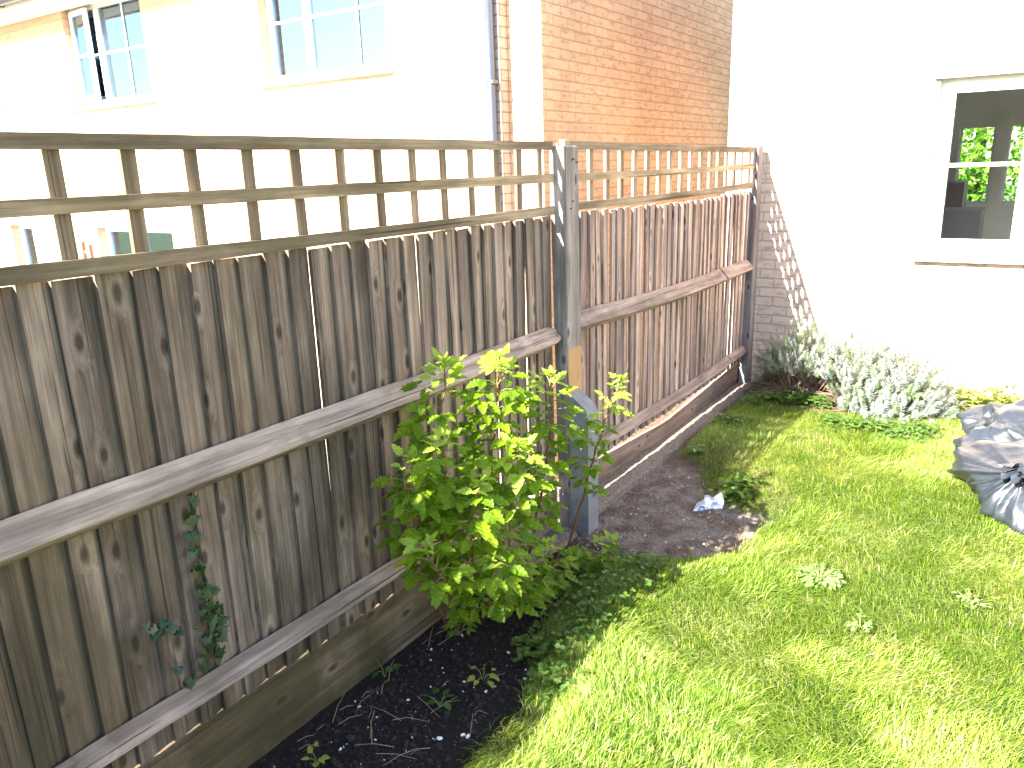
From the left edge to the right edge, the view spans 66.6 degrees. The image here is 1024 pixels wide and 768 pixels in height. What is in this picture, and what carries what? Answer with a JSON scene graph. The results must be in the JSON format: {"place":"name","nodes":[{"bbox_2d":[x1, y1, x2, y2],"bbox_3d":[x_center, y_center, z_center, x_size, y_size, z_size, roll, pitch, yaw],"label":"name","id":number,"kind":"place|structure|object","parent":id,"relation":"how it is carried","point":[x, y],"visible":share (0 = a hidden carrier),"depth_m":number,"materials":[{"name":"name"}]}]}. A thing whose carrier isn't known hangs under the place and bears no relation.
{"place":"outdoors","nodes":[
{"label":"outdoors","id":0,"kind":"place"},
{"bbox_2d":[137,376,1023,767],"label":"garden ground","id":1,"kind":"structure","parent":0,"point":[511,706],"depth_m":2.77,"materials":[{"name":"green plant"}]},
{"bbox_2d":[0,215,561,767],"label":"closeboard fence panel","id":2,"kind":"object","parent":1,"relation":"on","point":[138,407],"visible":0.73,"depth_m":2.13,"materials":[{"name":"brown wood"}]},
{"bbox_2d":[140,618,202,677],"bbox_3d":[-0.858,0.658,1.986,0.048,0.214,0.170,3,16,16],"label":"ivy plant","id":3,"kind":"object","parent":2,"relation":"attached to","point":[163,628],"visible":1,"depth_m":1.95,"materials":[{"name":"green plant"}]},
{"bbox_2d":[182,492,229,689],"bbox_3d":[-0.830,0.539,2.055,0.037,0.536,0.160,8,19,33],"label":"ivy plant","id":4,"kind":"object","parent":2,"relation":"attached to","point":[216,621],"visible":0.99,"depth_m":2.08,"materials":[{"name":"green plant"}]},
{"bbox_2d":[0,132,558,286],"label":"trellis panel","id":5,"kind":"object","parent":2,"relation":"on","point":[58,205],"visible":0.98,"depth_m":2.04,"materials":[{"name":"brown wood"}]},
{"bbox_2d":[301,741,329,767],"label":"weed plant","id":6,"kind":"object","parent":1,"relation":"on","point":[321,759],"visible":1,"depth_m":2.30,"materials":[{"name":"green plant"}]},
{"bbox_2d":[372,657,400,678],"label":"weed plant","id":7,"kind":"object","parent":1,"relation":"on","point":[388,668],"visible":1,"depth_m":2.71,"materials":[{"name":"green plant"}]},
{"bbox_2d":[264,557,562,767],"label":"soil clods","id":8,"kind":"object","parent":1,"relation":"on","point":[351,737],"visible":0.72,"depth_m":2.55,"materials":[{"name":"black soil"}]},
{"bbox_2d":[274,568,554,766],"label":"soil bits","id":9,"kind":"object","parent":1,"relation":"on","point":[430,687],"visible":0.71,"depth_m":2.58,"materials":[{"name":"white stone"}]},
{"bbox_2d":[421,687,459,710],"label":"weed plant","id":10,"kind":"object","parent":1,"relation":"on","point":[446,705],"visible":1,"depth_m":2.54,"materials":[{"name":"green plant"}]},
{"bbox_2d":[467,663,499,687],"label":"weed plant","id":11,"kind":"object","parent":1,"relation":"on","point":[491,675],"visible":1,"depth_m":2.63,"materials":[{"name":"green plant"}]},
{"bbox_2d":[370,343,634,637],"bbox_3d":[-0.004,0.392,2.769,0.529,1.173,1.216,8,19,33],"label":"raspberry bush","id":12,"kind":"object","parent":1,"relation":"on","point":[435,499],"visible":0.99,"depth_m":2.51,"materials":[{"name":"green plant"}]},
{"bbox_2d":[297,467,721,765],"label":"dry twigs","id":13,"kind":"object","parent":1,"relation":"on","point":[447,681],"visible":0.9,"depth_m":2.52,"materials":[{"name":"brown wood"}]},
{"bbox_2d":[549,139,581,527],"bbox_3d":[0.266,-0.025,3.598,0.079,2.108,0.172,8,19,33],"label":"fence post","id":14,"kind":"object","parent":1,"relation":"in","point":[563,161],"visible":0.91,"depth_m":3.43,"materials":[{"name":"grey wood"}]},
{"bbox_2d":[570,389,597,534],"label":"concrete spur","id":15,"kind":"structure","parent":14,"relation":"attached to","point":[587,521],"depth_m":3.62,"materials":[{"name":"grey concrete"}]},
{"bbox_2d":[511,548,673,705],"bbox_3d":[0.228,0.840,2.914,0.513,0.165,0.981,8,19,33],"label":"ground cover","id":16,"kind":"object","parent":1,"relation":"on","point":[565,632],"visible":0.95,"depth_m":2.84,"materials":[{"name":"green plant"}]},
{"bbox_2d":[558,191,752,501],"bbox_3d":[0.980,-0.329,4.631,0.112,1.499,2.569,9,19,34],"label":"closeboard fence panel","id":17,"kind":"object","parent":1,"relation":"on","point":[674,235],"visible":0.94,"depth_m":4.43,"materials":[{"name":"brown wood"}]},
{"bbox_2d":[570,141,755,209],"bbox_3d":[0.948,-1.198,4.385,0.030,0.300,2.505,9,19,34],"label":"trellis panel","id":18,"kind":"object","parent":17,"relation":"on","point":[620,175],"visible":0.98,"depth_m":4.15,"materials":[{"name":"brown wood"}]},
{"bbox_2d":[577,462,739,554],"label":"gravel bits","id":19,"kind":"object","parent":1,"relation":"on","point":[665,542],"visible":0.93,"depth_m":3.79,"materials":[{"name":"grey gravel"}]},
{"bbox_2d":[574,459,750,556],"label":"gravel bits","id":20,"kind":"object","parent":1,"relation":"on","point":[652,520],"visible":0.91,"depth_m":3.79,"materials":[{"name":"brown"}]},
{"bbox_2d":[685,444,708,454],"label":"weed plant","id":21,"kind":"object","parent":1,"relation":"on","point":[696,449],"visible":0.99,"depth_m":4.45,"materials":[{"name":"green plant"}]},
{"bbox_2d":[693,493,723,510],"bbox_3d":[0.969,0.600,3.863,0.169,0.092,0.069,-3,16,-5],"label":"printed bag scrap","id":22,"kind":"object","parent":1,"relation":"on","point":[714,502],"visible":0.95,"depth_m":3.87,"materials":[{"name":"white plastic"}]},
{"bbox_2d":[458,377,1023,767],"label":"lawn grass","id":23,"kind":"structure","parent":1,"relation":"on","point":[938,460],"depth_m":2.66,"materials":[{"name":"green plant"}]},
{"bbox_2d":[739,145,762,382],"bbox_3d":[1.708,-0.636,5.662,0.092,2.095,0.095,8,19,33],"label":"fence post","id":24,"kind":"object","parent":1,"relation":"in","point":[752,257],"visible":0.52,"depth_m":5.54,"materials":[{"name":"grey concrete"}]},
{"bbox_2d":[795,563,846,589],"bbox_3d":[1.198,0.754,3.035,0.197,0.065,0.186,8,19,33],"label":"weed plant","id":25,"kind":"object","parent":1,"relation":"on","point":[831,579],"visible":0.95,"depth_m":3.01,"materials":[{"name":"green plant"}]},
{"bbox_2d":[701,370,952,510],"bbox_3d":[1.845,0.272,4.656,1.318,0.179,2.391,8,19,33],"label":"ground cover","id":26,"kind":"object","parent":1,"relation":"on","point":[866,425],"visible":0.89,"depth_m":4.63,"materials":[{"name":"green plant"}]},
{"bbox_2d":[748,315,966,425],"bbox_3d":[2.230,-0.093,5.130,0.735,0.698,1.390,-13,19,-36],"label":"lavender bush","id":27,"kind":"object","parent":1,"relation":"on","point":[877,385],"visible":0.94,"depth_m":4.93,"materials":[{"name":"green plant"}]},
{"bbox_2d":[847,613,872,632],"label":"weed plant","id":28,"kind":"object","parent":1,"relation":"on","point":[863,627],"visible":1,"depth_m":2.70,"materials":[{"name":"green plant"}]},
{"bbox_2d":[724,0,1023,398],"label":"brick house","id":29,"kind":"structure","parent":1,"relation":"on","point":[854,118],"depth_m":5.14,"materials":[{"name":"white brick"}]},
{"bbox_2d":[912,73,1023,264],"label":"window","id":30,"kind":"structure","parent":29,"relation":"in","point":[933,242],"depth_m":4.87,"materials":[{"name":"white plastic"}]},
{"bbox_2d":[986,117,1008,207],"bbox_3d":[4.448,-2.020,7.144,0.090,0.800,0.027,8,19,33],"label":"rear window frame","id":31,"kind":"structure","parent":29,"relation":"in","point":[1002,123],"depth_m":7.13,"materials":[{"name":"white paint"}]},
{"bbox_2d":[914,379,1023,409],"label":"ground cover","id":32,"kind":"object","parent":1,"relation":"on","point":[961,394],"visible":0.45,"depth_m":4.85,"materials":[{"name":"green plant"}]},
{"bbox_2d":[951,588,992,611],"bbox_3d":[1.669,0.794,2.838,0.113,0.062,0.145,1,16,10],"label":"weed plant","id":33,"kind":"object","parent":1,"relation":"on","point":[974,602],"visible":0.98,"depth_m":2.83,"materials":[{"name":"green plant"}]},
{"bbox_2d":[947,437,1023,533],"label":"rubbish bag","id":34,"kind":"object","parent":1,"relation":"on","point":[991,472],"visible":1,"depth_m":3.47,"materials":[{"name":"grey plastic"}]},
{"bbox_2d":[953,404,1023,448],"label":"rubbish bag","id":35,"kind":"object","parent":1,"relation":"on","point":[1007,425],"visible":0.3,"depth_m":3.91,"materials":[{"name":"grey plastic"}]},
{"bbox_2d":[956,398,1023,433],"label":"rubbish bag","id":36,"kind":"object","parent":1,"relation":"on","point":[977,416],"visible":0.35,"depth_m":4.42,"materials":[{"name":"grey plastic"}]},
{"bbox_2d":[959,127,1023,183],"label":"sky","id":37,"kind":"structure","parent":0,"point":[1014,137],"materials":[{"name":"white"}]},
{"bbox_2d":[982,184,1017,200],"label":"ground","id":38,"kind":"structure","parent":0,"point":[1010,194],"depth_m":51.50,"materials":[{"name":"green plant"}]},
{"bbox_2d":[0,0,733,480],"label":"neighbour house","id":39,"kind":"structure","parent":38,"relation":"on","point":[594,70],"depth_m":7.19,"materials":[{"name":"paint"}]},
{"bbox_2d":[18,225,37,263],"bbox_3d":[-6.385,-1.515,10.550,0.560,1.270,0.060,8,19,33],"label":"window","id":40,"kind":"structure","parent":39,"relation":"in","point":[26,234],"depth_m":10.53,"materials":[{"name":"white plastic"}]},
{"bbox_2d":[68,0,155,111],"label":"window","id":41,"kind":"structure","parent":39,"relation":"in","point":[114,34],"depth_m":8.47,"materials":[{"name":"white plastic"}]},
{"bbox_2d":[105,227,173,270],"bbox_3d":[-4.221,-0.818,9.251,1.500,2.050,0.064,8,19,33],"label":"window","id":42,"kind":"structure","parent":39,"relation":"in","point":[118,239],"depth_m":9.20,"materials":[{"name":"white plastic"}]},
{"bbox_2d":[258,0,392,88],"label":"window","id":43,"kind":"structure","parent":39,"relation":"in","point":[311,41],"depth_m":6.78,"materials":[{"name":"white plastic"}]},
{"bbox_2d":[958,126,1023,200],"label":"tree","id":44,"kind":"object","parent":38,"relation":"on","point":[976,177],"visible":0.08,"depth_m":13.11,"materials":[{"name":"green plant"}]},
{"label":"terrace bank","id":45,"kind":"structure","parent":0,"visible":0},
{"bbox_2d":[476,525,577,597],"bbox_3d":[0.084,0.828,3.458,0.160,0.152,0.650,8,19,33],"label":"concrete footing","id":46,"kind":"object","parent":45,"relation":"on","point":[561,538],"visible":0.17,"depth_m":3.59,"materials":[{"name":"grey concrete"}]},
{"bbox_2d":[598,381,752,514],"bbox_3d":[1.048,0.383,4.830,0.166,0.217,2.560,8,19,33],"label":"concrete footing","id":47,"kind":"object","parent":45,"relation":"on","point":[629,475],"visible":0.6,"depth_m":4.56,"materials":[{"name":"grey concrete"}]},
{"bbox_2d":[738,366,745,383],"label":"concrete spur","id":48,"kind":"structure","parent":45,"relation":"on","point":[742,375],"depth_m":5.75,"materials":[{"name":"grey concrete"}]},
{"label":"neighbour patio","id":49,"kind":"structure","parent":0,"visible":0},
{"bbox_2d":[79,241,93,276],"bbox_3d":[-4.246,-0.455,8.087,0.170,2.014,0.040,8,19,33],"label":"plant support","id":50,"kind":"object","parent":49,"relation":"on","point":[88,251],"visible":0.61,"depth_m":7.84,"materials":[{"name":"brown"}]}
]}

